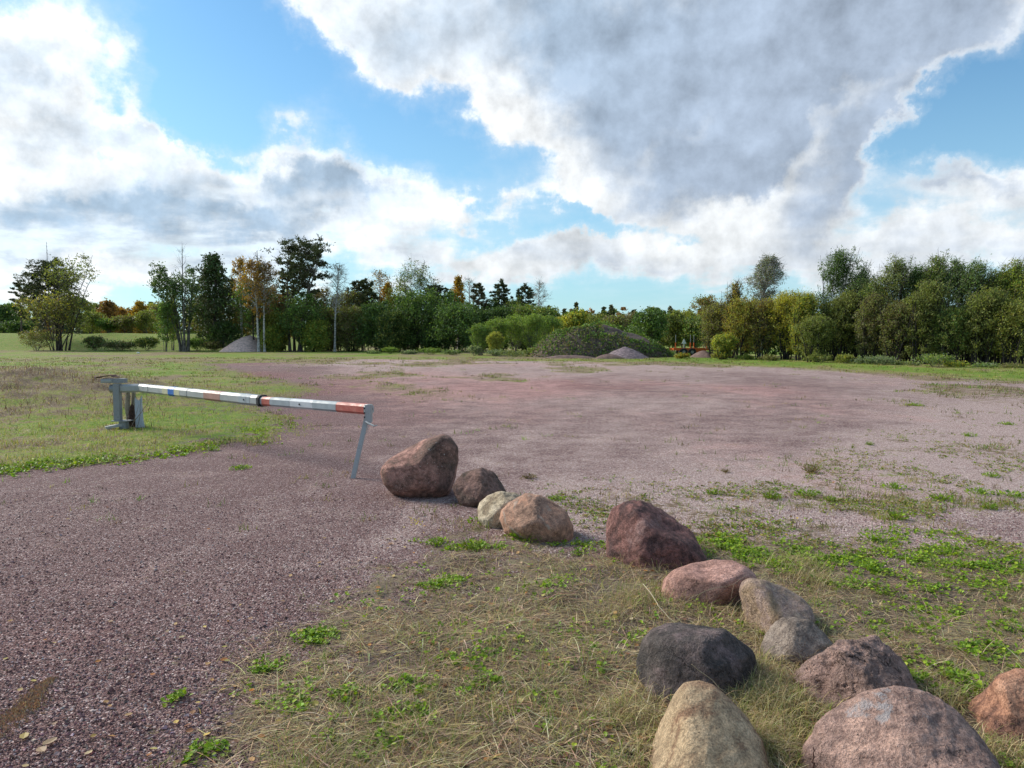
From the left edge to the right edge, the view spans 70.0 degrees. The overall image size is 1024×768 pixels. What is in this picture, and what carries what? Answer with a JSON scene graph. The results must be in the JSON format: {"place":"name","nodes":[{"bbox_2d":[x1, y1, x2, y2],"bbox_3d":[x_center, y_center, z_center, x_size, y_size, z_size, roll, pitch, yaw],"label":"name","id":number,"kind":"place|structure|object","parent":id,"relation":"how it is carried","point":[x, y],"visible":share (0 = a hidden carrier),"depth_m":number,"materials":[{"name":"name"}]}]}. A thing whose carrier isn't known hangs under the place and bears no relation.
{"place":"outdoors","nodes":[
{"label":"outdoors","id":0,"kind":"place"},
{"bbox_2d":[0,365,341,471],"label":"field grass","id":1,"kind":"structure","parent":0,"point":[89,447],"depth_m":12.03,"materials":[{"name":"green plant"}]},
{"bbox_2d":[0,330,1023,767],"bbox_3d":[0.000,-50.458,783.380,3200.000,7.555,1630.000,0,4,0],"label":"ground","id":2,"kind":"structure","parent":0,"point":[626,422],"depth_m":8.00,"materials":[{"name":"grey gravel"}]},
{"bbox_2d":[0,319,38,332],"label":"round bush","id":3,"kind":"object","parent":2,"relation":"on","point":[14,326],"visible":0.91,"depth_m":116.73,"materials":[{"name":"green plant"}]},
{"bbox_2d":[0,676,58,744],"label":"orange grit","id":4,"kind":"object","parent":2,"relation":"on","point":[43,686],"visible":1,"depth_m":3.18,"materials":[{"name":"gravel"}]},
{"bbox_2d":[11,329,54,350],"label":"willow shrub","id":5,"kind":"object","parent":2,"relation":"on","point":[31,337],"visible":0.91,"depth_m":94.52,"materials":[{"name":"green plant"}]},
{"bbox_2d":[13,257,92,340],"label":"pine tree","id":6,"kind":"object","parent":2,"relation":"on","point":[37,285],"visible":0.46,"depth_m":99.85,"materials":[{"name":"green plant"}]},
{"bbox_2d":[6,286,102,350],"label":"willow shrub","id":7,"kind":"object","parent":2,"relation":"on","point":[41,308],"visible":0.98,"depth_m":94.22,"materials":[{"name":"green plant"}]},
{"bbox_2d":[32,253,101,350],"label":"alder tree","id":8,"kind":"object","parent":2,"relation":"on","point":[69,279],"visible":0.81,"depth_m":95.71,"materials":[{"name":"green plant"}]},
{"bbox_2d":[94,297,121,332],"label":"autumn tree","id":9,"kind":"object","parent":2,"relation":"on","point":[108,308],"visible":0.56,"depth_m":130.93,"materials":[{"name":"brown plant"}]},
{"bbox_2d":[100,340,141,350],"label":"shrub","id":10,"kind":"object","parent":2,"relation":"on","point":[121,345],"visible":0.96,"depth_m":94.00,"materials":[{"name":"green plant"}]},
{"bbox_2d":[106,314,139,332],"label":"round bush","id":11,"kind":"object","parent":2,"relation":"on","point":[127,321],"visible":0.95,"depth_m":116.72,"materials":[{"name":"green plant"}]},
{"bbox_2d":[125,392,135,426],"bbox_3d":[-6.835,0.481,13.142,0.188,0.810,0.318,-3,4,-37],"label":"timber post","id":12,"kind":"object","parent":2,"relation":"on","point":[130,411],"visible":0.62,"depth_m":13.16,"materials":[{"name":"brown wood"}]},
{"bbox_2d":[128,309,157,333],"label":"round bush","id":13,"kind":"object","parent":2,"relation":"on","point":[143,317],"visible":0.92,"depth_m":116.97,"materials":[{"name":"green plant"}]},
{"bbox_2d":[0,360,297,452],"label":"dead stalks","id":14,"kind":"object","parent":2,"relation":"on","point":[48,369],"visible":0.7,"depth_m":16.08,"materials":[{"name":"plant"}]},
{"bbox_2d":[0,408,307,476],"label":"edge weeds","id":15,"kind":"object","parent":2,"relation":"on","point":[28,464],"visible":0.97,"depth_m":9.55,"materials":[{"name":"green plant"}]},
{"bbox_2d":[143,261,182,351],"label":"leaning tree","id":16,"kind":"object","parent":2,"relation":"on","point":[154,283],"visible":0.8,"depth_m":91.94,"materials":[{"name":"green plant"}]},
{"bbox_2d":[151,299,182,351],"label":"alder sapling","id":17,"kind":"object","parent":2,"relation":"on","point":[164,309],"visible":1,"depth_m":91.86,"materials":[{"name":"green plant"}]},
{"bbox_2d":[156,264,203,351],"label":"leaning tree","id":18,"kind":"object","parent":2,"relation":"on","point":[193,289],"visible":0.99,"depth_m":91.83,"materials":[{"name":"green plant"}]},
{"bbox_2d":[185,251,238,342],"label":"spruce tree","id":19,"kind":"object","parent":2,"relation":"on","point":[215,296],"visible":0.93,"depth_m":95.52,"materials":[{"name":"green plant"}]},
{"bbox_2d":[205,320,248,348],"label":"round bush","id":20,"kind":"object","parent":2,"relation":"on","point":[230,332],"visible":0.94,"depth_m":94.48,"materials":[{"name":"green plant"}]},
{"bbox_2d":[94,375,377,477],"bbox_3d":[-4.326,0.471,10.767,7.516,0.994,0.623,3,5,40],"label":"barrier","id":21,"kind":"object","parent":2,"relation":"on","point":[118,388],"visible":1,"depth_m":10.32,"materials":[{"name":"metal"}]},
{"bbox_2d":[229,256,246,337],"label":"birch tree","id":22,"kind":"object","parent":2,"relation":"on","point":[237,271],"visible":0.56,"depth_m":98.05,"materials":[{"name":"green plant"}]},
{"bbox_2d":[219,335,262,351],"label":"gravel pile","id":23,"kind":"object","parent":2,"relation":"on","point":[246,344],"visible":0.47,"depth_m":91.31,"materials":[{"name":"grey gravel"}]},
{"bbox_2d":[223,278,281,339],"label":"alder tree","id":24,"kind":"object","parent":2,"relation":"on","point":[248,316],"visible":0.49,"depth_m":92.16,"materials":[{"name":"green plant"}]},
{"bbox_2d":[236,257,273,351],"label":"birch tree","id":25,"kind":"object","parent":2,"relation":"on","point":[255,272],"visible":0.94,"depth_m":89.38,"materials":[{"name":"brown plant"}]},
{"bbox_2d":[248,257,281,351],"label":"birch tree","id":26,"kind":"object","parent":2,"relation":"on","point":[268,271],"visible":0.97,"depth_m":89.68,"materials":[{"name":"brown plant"}]},
{"bbox_2d":[259,324,285,351],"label":"thicket","id":27,"kind":"object","parent":2,"relation":"on","point":[273,341],"visible":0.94,"depth_m":90.73,"materials":[{"name":"green plant"}]},
{"bbox_2d":[255,310,290,350],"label":"thicket","id":28,"kind":"object","parent":2,"relation":"on","point":[269,322],"visible":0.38,"depth_m":92.54,"materials":[{"name":"green plant"}]},
{"bbox_2d":[260,234,338,351],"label":"pine tree","id":29,"kind":"object","parent":2,"relation":"on","point":[314,251],"visible":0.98,"depth_m":91.79,"materials":[{"name":"green plant"}]},
{"bbox_2d":[271,291,336,351],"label":"alder tree","id":30,"kind":"object","parent":2,"relation":"on","point":[295,312],"visible":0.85,"depth_m":90.25,"materials":[{"name":"green plant"}]},
{"bbox_2d":[298,318,331,351],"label":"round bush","id":31,"kind":"object","parent":2,"relation":"on","point":[315,333],"visible":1,"depth_m":89.97,"materials":[{"name":"green plant"}]},
{"bbox_2d":[318,261,349,351],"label":"birch tree","id":32,"kind":"object","parent":2,"relation":"on","point":[338,279],"visible":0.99,"depth_m":91.05,"materials":[{"name":"green plant"}]},
{"bbox_2d":[329,304,371,351],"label":"thicket","id":33,"kind":"object","parent":2,"relation":"on","point":[343,318],"visible":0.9,"depth_m":92.30,"materials":[{"name":"green plant"}]},
{"bbox_2d":[344,278,380,350],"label":"pine tree","id":34,"kind":"object","parent":2,"relation":"on","point":[364,284],"visible":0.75,"depth_m":99.75,"materials":[{"name":"green plant"}]},
{"bbox_2d":[349,299,404,351],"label":"thicket","id":35,"kind":"object","parent":2,"relation":"on","point":[372,313],"visible":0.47,"depth_m":90.74,"materials":[{"name":"green plant"}]},
{"bbox_2d":[372,307,412,351],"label":"thicket","id":36,"kind":"object","parent":2,"relation":"on","point":[389,324],"visible":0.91,"depth_m":87.92,"materials":[{"name":"green plant"}]},
{"bbox_2d":[394,258,437,348],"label":"aspen tree","id":37,"kind":"object","parent":2,"relation":"on","point":[410,276],"visible":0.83,"depth_m":95.99,"materials":[{"name":"green plant"}]},
{"bbox_2d":[380,434,458,496],"bbox_3d":[-0.952,0.886,7.562,0.797,0.729,0.705,0,4,0],"label":"boulder","id":38,"kind":"object","parent":2,"relation":"on","point":[427,467],"visible":0.92,"depth_m":7.31,"materials":[{"name":"stone"}]},
{"bbox_2d":[389,285,450,351],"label":"tree","id":39,"kind":"object","parent":2,"relation":"on","point":[430,299],"visible":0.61,"depth_m":90.15,"materials":[{"name":"green plant"}]},
{"bbox_2d":[411,310,458,351],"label":"thicket","id":40,"kind":"object","parent":2,"relation":"on","point":[428,319],"visible":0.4,"depth_m":88.66,"materials":[{"name":"green plant"}]},
{"bbox_2d":[417,297,487,351],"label":"thicket","id":41,"kind":"object","parent":2,"relation":"on","point":[464,320],"visible":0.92,"depth_m":86.46,"materials":[{"name":"green plant"}]},
{"bbox_2d":[465,283,488,311],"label":"pine tree","id":42,"kind":"object","parent":2,"relation":"on","point":[482,295],"visible":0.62,"depth_m":101.04,"materials":[{"name":"green plant"}]},
{"bbox_2d":[466,323,491,354],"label":"willow bush","id":43,"kind":"object","parent":2,"relation":"on","point":[481,332],"visible":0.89,"depth_m":71.52,"materials":[{"name":"green plant"}]},
{"bbox_2d":[452,467,506,506],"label":"boulder","id":44,"kind":"object","parent":2,"relation":"on","point":[473,488],"visible":0.69,"depth_m":6.99,"materials":[{"name":"stone"}]},
{"bbox_2d":[17,302,964,345],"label":"wood","id":45,"kind":"object","parent":2,"relation":"on","point":[604,312],"visible":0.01,"depth_m":175.54,"materials":[{"name":"green plant"}]},
{"bbox_2d":[483,316,512,347],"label":"willow bush","id":46,"kind":"object","parent":2,"relation":"on","point":[495,324],"visible":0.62,"depth_m":73.45,"materials":[{"name":"green plant"}]},
{"bbox_2d":[477,491,520,527],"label":"boulder","id":47,"kind":"object","parent":2,"relation":"on","point":[491,507],"visible":0.52,"depth_m":6.22,"materials":[{"name":"stone"}]},
{"bbox_2d":[483,303,516,350],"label":"thicket","id":48,"kind":"object","parent":2,"relation":"on","point":[499,311],"visible":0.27,"depth_m":94.70,"materials":[{"name":"green plant"}]},
{"bbox_2d":[489,278,512,349],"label":"pine tree","id":49,"kind":"object","parent":2,"relation":"on","point":[500,286],"visible":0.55,"depth_m":102.83,"materials":[{"name":"green plant"}]},
{"bbox_2d":[0,356,1023,533],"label":"lot tufts","id":50,"kind":"object","parent":2,"relation":"on","point":[717,429],"visible":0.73,"depth_m":19.31,"materials":[{"name":"green plant"}]},
{"bbox_2d":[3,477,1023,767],"bbox_3d":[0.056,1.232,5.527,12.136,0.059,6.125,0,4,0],"label":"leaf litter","id":51,"kind":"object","parent":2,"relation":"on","point":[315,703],"visible":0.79,"depth_m":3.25,"materials":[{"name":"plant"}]},
{"bbox_2d":[503,313,525,351],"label":"willow bush","id":52,"kind":"object","parent":2,"relation":"on","point":[513,320],"visible":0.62,"depth_m":75.31,"materials":[{"name":"green plant"}]},
{"bbox_2d":[505,302,537,350],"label":"thicket","id":53,"kind":"object","parent":2,"relation":"on","point":[519,310],"visible":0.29,"depth_m":93.69,"materials":[{"name":"green plant"}]},
{"bbox_2d":[513,311,548,351],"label":"willow bush","id":54,"kind":"object","parent":2,"relation":"on","point":[530,323],"visible":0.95,"depth_m":73.34,"materials":[{"name":"green plant"}]},
{"bbox_2d":[499,493,573,542],"bbox_3d":[0.200,1.117,5.964,0.609,0.464,0.567,0,4,0],"label":"boulder","id":55,"kind":"object","parent":2,"relation":"on","point":[541,518],"visible":0.86,"depth_m":5.76,"materials":[{"name":"stone"}]},
{"bbox_2d":[527,305,561,344],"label":"thicket","id":56,"kind":"object","parent":2,"relation":"on","point":[544,311],"visible":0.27,"depth_m":91.06,"materials":[{"name":"green plant"}]},
{"bbox_2d":[538,314,564,338],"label":"willow bush","id":57,"kind":"object","parent":2,"relation":"on","point":[552,322],"visible":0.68,"depth_m":77.17,"materials":[{"name":"green plant"}]},
{"bbox_2d":[136,528,1023,767],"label":"dry grass","id":58,"kind":"structure","parent":2,"relation":"on","point":[520,741],"depth_m":3.44,"materials":[{"name":"plant"}]},
{"bbox_2d":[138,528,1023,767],"bbox_3d":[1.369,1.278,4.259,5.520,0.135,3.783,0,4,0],"label":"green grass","id":59,"kind":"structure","parent":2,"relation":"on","point":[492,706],"depth_m":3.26,"materials":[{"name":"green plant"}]},
{"bbox_2d":[160,524,1023,767],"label":"clover patch","id":60,"kind":"object","parent":2,"relation":"on","point":[314,634],"visible":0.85,"depth_m":4.17,"materials":[{"name":"green plant"}]},
{"bbox_2d":[527,319,674,357],"bbox_3d":[7.962,-3.800,65.891,15.180,4.115,9.660,0,4,0],"label":"overgrown heap","id":61,"kind":"object","parent":2,"relation":"on","point":[596,339],"visible":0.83,"depth_m":63.44,"materials":[{"name":"green plant"}]},
{"bbox_2d":[609,347,647,358],"bbox_3d":[9.439,-2.503,60.962,4.677,1.220,4.600,0,4,0],"label":"gravel pile","id":62,"kind":"object","parent":2,"relation":"on","point":[626,352],"visible":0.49,"depth_m":59.96,"materials":[{"name":"grey gravel"}]},
{"bbox_2d":[627,306,669,341],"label":"leafy tree","id":63,"kind":"object","parent":2,"relation":"on","point":[650,320],"visible":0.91,"depth_m":82.96,"materials":[{"name":"green plant"}]},
{"bbox_2d":[605,500,706,569],"bbox_3d":[1.056,1.165,5.386,0.738,0.632,0.776,0,4,0],"label":"boulder","id":64,"kind":"object","parent":2,"relation":"on","point":[637,530],"visible":0.67,"depth_m":5.13,"materials":[{"name":"stone"}]},
{"bbox_2d":[660,309,686,351],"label":"leafy tree","id":65,"kind":"object","parent":2,"relation":"on","point":[675,318],"visible":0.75,"depth_m":91.04,"materials":[{"name":"green plant"}]},
{"bbox_2d":[677,315,707,347],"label":"leafy tree","id":66,"kind":"object","parent":2,"relation":"on","point":[689,328],"visible":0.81,"depth_m":89.23,"materials":[{"name":"green plant"}]},
{"bbox_2d":[636,622,756,701],"bbox_3d":[0.869,1.362,3.398,0.571,0.474,0.542,0,4,0],"label":"boulder","id":67,"kind":"object","parent":2,"relation":"on","point":[669,655],"visible":0.59,"depth_m":3.26,"materials":[{"name":"stone"}]},
{"bbox_2d":[689,294,719,347],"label":"leafy tree","id":68,"kind":"object","parent":2,"relation":"on","point":[701,303],"visible":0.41,"depth_m":119.17,"materials":[{"name":"green plant"}]},
{"bbox_2d":[661,559,756,605],"bbox_3d":[1.231,1.292,4.580,0.596,0.392,0.547,0,4,0],"label":"boulder","id":69,"kind":"object","parent":2,"relation":"on","point":[692,579],"visible":0.56,"depth_m":4.38,"materials":[{"name":"stone"}]},
{"bbox_2d":[649,680,769,767],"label":"boulder","id":70,"kind":"object","parent":2,"relation":"on","point":[703,724],"visible":0.93,"depth_m":2.65,"materials":[{"name":"stone"}]},
{"bbox_2d":[693,298,729,357],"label":"belt tree","id":71,"kind":"object","parent":2,"relation":"on","point":[712,324],"visible":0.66,"depth_m":61.42,"materials":[{"name":"green plant"}]},
{"bbox_2d":[710,332,739,359],"bbox_3d":[16.552,-2.955,56.837,2.267,2.221,2.445,0,4,0],"label":"bush","id":72,"kind":"object","parent":2,"relation":"on","point":[723,344],"visible":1,"depth_m":56.48,"materials":[{"name":"green plant"}]},
{"bbox_2d":[719,277,751,358],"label":"belt tree","id":73,"kind":"object","parent":2,"relation":"on","point":[735,290],"visible":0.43,"depth_m":59.65,"materials":[{"name":"green plant"}]},
{"bbox_2d":[715,295,760,358],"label":"belt tree","id":74,"kind":"object","parent":2,"relation":"on","point":[739,307],"visible":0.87,"depth_m":57.38,"materials":[{"name":"green plant"}]},
{"bbox_2d":[743,252,787,356],"bbox_3d":[20.575,-6.482,59.812,4.036,8.894,3.851,0,4,0],"label":"belt tree","id":75,"kind":"object","parent":2,"relation":"on","point":[766,265],"visible":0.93,"depth_m":59.19,"materials":[{"name":"green plant"}]},
{"bbox_2d":[743,297,787,358],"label":"belt tree","id":76,"kind":"object","parent":2,"relation":"on","point":[761,332],"visible":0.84,"depth_m":56.46,"materials":[{"name":"green plant"}]},
{"bbox_2d":[739,578,814,633],"bbox_3d":[1.489,1.301,4.093,0.399,0.415,0.491,0,4,0],"label":"boulder","id":77,"kind":"object","parent":2,"relation":"on","point":[768,604],"visible":0.61,"depth_m":3.99,"materials":[{"name":"stone"}]},
{"bbox_2d":[532,406,1023,558],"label":"flat weeds","id":78,"kind":"object","parent":2,"relation":"on","point":[930,515],"visible":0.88,"depth_m":7.02,"materials":[{"name":"green plant"}]},
{"bbox_2d":[552,539,1023,767],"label":"long grass","id":79,"kind":"structure","parent":2,"relation":"on","point":[758,687],"depth_m":3.13,"materials":[{"name":"plant"}]},
{"bbox_2d":[764,286,816,359],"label":"belt tree","id":80,"kind":"object","parent":2,"relation":"on","point":[782,299],"visible":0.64,"depth_m":55.53,"materials":[{"name":"green plant"}]},
{"bbox_2d":[760,617,832,665],"bbox_3d":[1.442,1.352,3.723,0.365,0.337,0.378,0,4,0],"label":"boulder","id":81,"kind":"object","parent":2,"relation":"on","point":[795,636],"visible":0.58,"depth_m":3.62,"materials":[{"name":"stone"}]},
{"bbox_2d":[783,287,823,360],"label":"belt tree","id":82,"kind":"object","parent":2,"relation":"on","point":[805,306],"visible":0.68,"depth_m":53.53,"materials":[{"name":"green plant"}]},
{"bbox_2d":[792,312,837,361],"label":"belt tree","id":83,"kind":"object","parent":2,"relation":"on","point":[815,329],"visible":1,"depth_m":50.50,"materials":[{"name":"green plant"}]},
{"bbox_2d":[821,289,863,360],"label":"belt tree","id":84,"kind":"object","parent":2,"relation":"on","point":[840,308],"visible":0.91,"depth_m":52.43,"materials":[{"name":"green plant"}]},
{"bbox_2d":[814,245,871,359],"bbox_3d":[24.322,-6.106,55.001,4.480,8.731,4.317,0,4,0],"label":"belt tree","id":85,"kind":"object","parent":2,"relation":"on","point":[838,270],"visible":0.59,"depth_m":54.30,"materials":[{"name":"green plant"}]},
{"bbox_2d":[793,635,917,708],"bbox_3d":[1.536,1.382,3.265,0.546,0.479,0.518,0,4,0],"label":"boulder","id":86,"kind":"object","parent":2,"relation":"on","point":[847,668],"visible":0.45,"depth_m":3.19,"materials":[{"name":"stone"}]},
{"bbox_2d":[839,260,879,357],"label":"belt tree","id":87,"kind":"object","parent":2,"relation":"on","point":[860,278],"visible":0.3,"depth_m":53.44,"materials":[{"name":"green plant"}]},
{"bbox_2d":[852,291,892,357],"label":"belt tree","id":88,"kind":"object","parent":2,"relation":"on","point":[867,330],"visible":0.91,"depth_m":49.08,"materials":[{"name":"green plant"}]},
{"bbox_2d":[851,274,898,357],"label":"belt tree","id":89,"kind":"object","parent":2,"relation":"on","point":[864,290],"visible":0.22,"depth_m":51.58,"materials":[{"name":"green plant"}]},
{"bbox_2d":[869,252,919,361],"bbox_3d":[26.432,-5.345,50.772,3.863,7.759,3.544,0,4,0],"label":"belt tree","id":90,"kind":"object","parent":2,"relation":"on","point":[893,281],"visible":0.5,"depth_m":50.33,"materials":[{"name":"green plant"}]},
{"bbox_2d":[873,299,927,361],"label":"belt tree","id":91,"kind":"object","parent":2,"relation":"on","point":[894,332],"visible":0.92,"depth_m":47.58,"materials":[{"name":"green plant"}]},
{"bbox_2d":[801,685,1000,767],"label":"boulder","id":92,"kind":"object","parent":2,"relation":"on","point":[894,726],"visible":0.99,"depth_m":2.56,"materials":[{"name":"stone"}]},
{"bbox_2d":[896,261,933,361],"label":"belt tree","id":93,"kind":"object","parent":2,"relation":"on","point":[913,282],"visible":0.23,"depth_m":50.37,"materials":[{"name":"green plant"}]},
{"bbox_2d":[901,279,950,363],"bbox_3d":[26.484,-4.154,46.944,3.064,5.844,3.119,0,4,0],"label":"belt tree","id":94,"kind":"object","parent":2,"relation":"on","point":[929,298],"visible":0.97,"depth_m":46.40,"materials":[{"name":"green plant"}]},
{"bbox_2d":[911,248,953,361],"bbox_3d":[28.657,-5.364,49.979,3.355,7.888,3.602,2,4,32],"label":"belt tree","id":95,"kind":"object","parent":2,"relation":"on","point":[933,270],"visible":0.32,"depth_m":49.37,"materials":[{"name":"green plant"}]},
{"bbox_2d":[911,352,957,366],"bbox_3d":[24.356,-1.378,41.887,2.457,0.931,2.334,0,4,0],"label":"shrub","id":96,"kind":"object","parent":2,"relation":"on","point":[936,359],"visible":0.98,"depth_m":41.62,"materials":[{"name":"green plant"}]},
{"bbox_2d":[928,304,972,361],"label":"belt tree","id":97,"kind":"object","parent":2,"relation":"on","point":[951,333],"visible":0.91,"depth_m":45.52,"materials":[{"name":"green plant"}]},
{"bbox_2d":[932,254,983,362],"bbox_3d":[29.453,-5.045,48.672,3.169,7.404,2.984,-2,4,-25],"label":"belt tree","id":98,"kind":"object","parent":2,"relation":"on","point":[955,265],"visible":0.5,"depth_m":48.40,"materials":[{"name":"green plant"}]},
{"bbox_2d":[948,256,995,363],"bbox_3d":[30.321,-4.916,48.183,3.938,7.200,2.899,-2,4,-27],"label":"belt tree","id":99,"kind":"object","parent":2,"relation":"on","point":[973,277],"visible":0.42,"depth_m":47.50,"materials":[{"name":"green plant"}]},
{"bbox_2d":[959,282,1015,364],"bbox_3d":[29.025,-3.695,44.926,3.067,5.144,3.022,0,4,0],"label":"belt tree","id":100,"kind":"object","parent":2,"relation":"on","point":[988,300],"visible":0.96,"depth_m":44.54,"materials":[{"name":"green plant"}]},
{"bbox_2d":[968,668,1023,747],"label":"boulder","id":101,"kind":"object","parent":2,"relation":"on","point":[998,702],"visible":0.64,"depth_m":2.96,"materials":[{"name":"stone"}]},
{"bbox_2d":[983,295,1023,364],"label":"belt tree","id":102,"kind":"object","parent":2,"relation":"on","point":[1012,333],"visible":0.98,"depth_m":43.61,"materials":[{"name":"green plant"}]},
{"bbox_2d":[983,256,1023,363],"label":"belt tree","id":103,"kind":"object","parent":2,"relation":"on","point":[1005,275],"visible":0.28,"depth_m":46.59,"materials":[{"name":"green plant"}]},
{"bbox_2d":[1006,265,1023,363],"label":"belt tree","id":104,"kind":"object","parent":2,"relation":"on","point":[1021,289],"visible":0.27,"depth_m":45.70,"materials":[{"name":"green plant"}]},
{"bbox_2d":[0,0,1023,331],"label":"sky","id":105,"kind":"structure","parent":0,"point":[633,154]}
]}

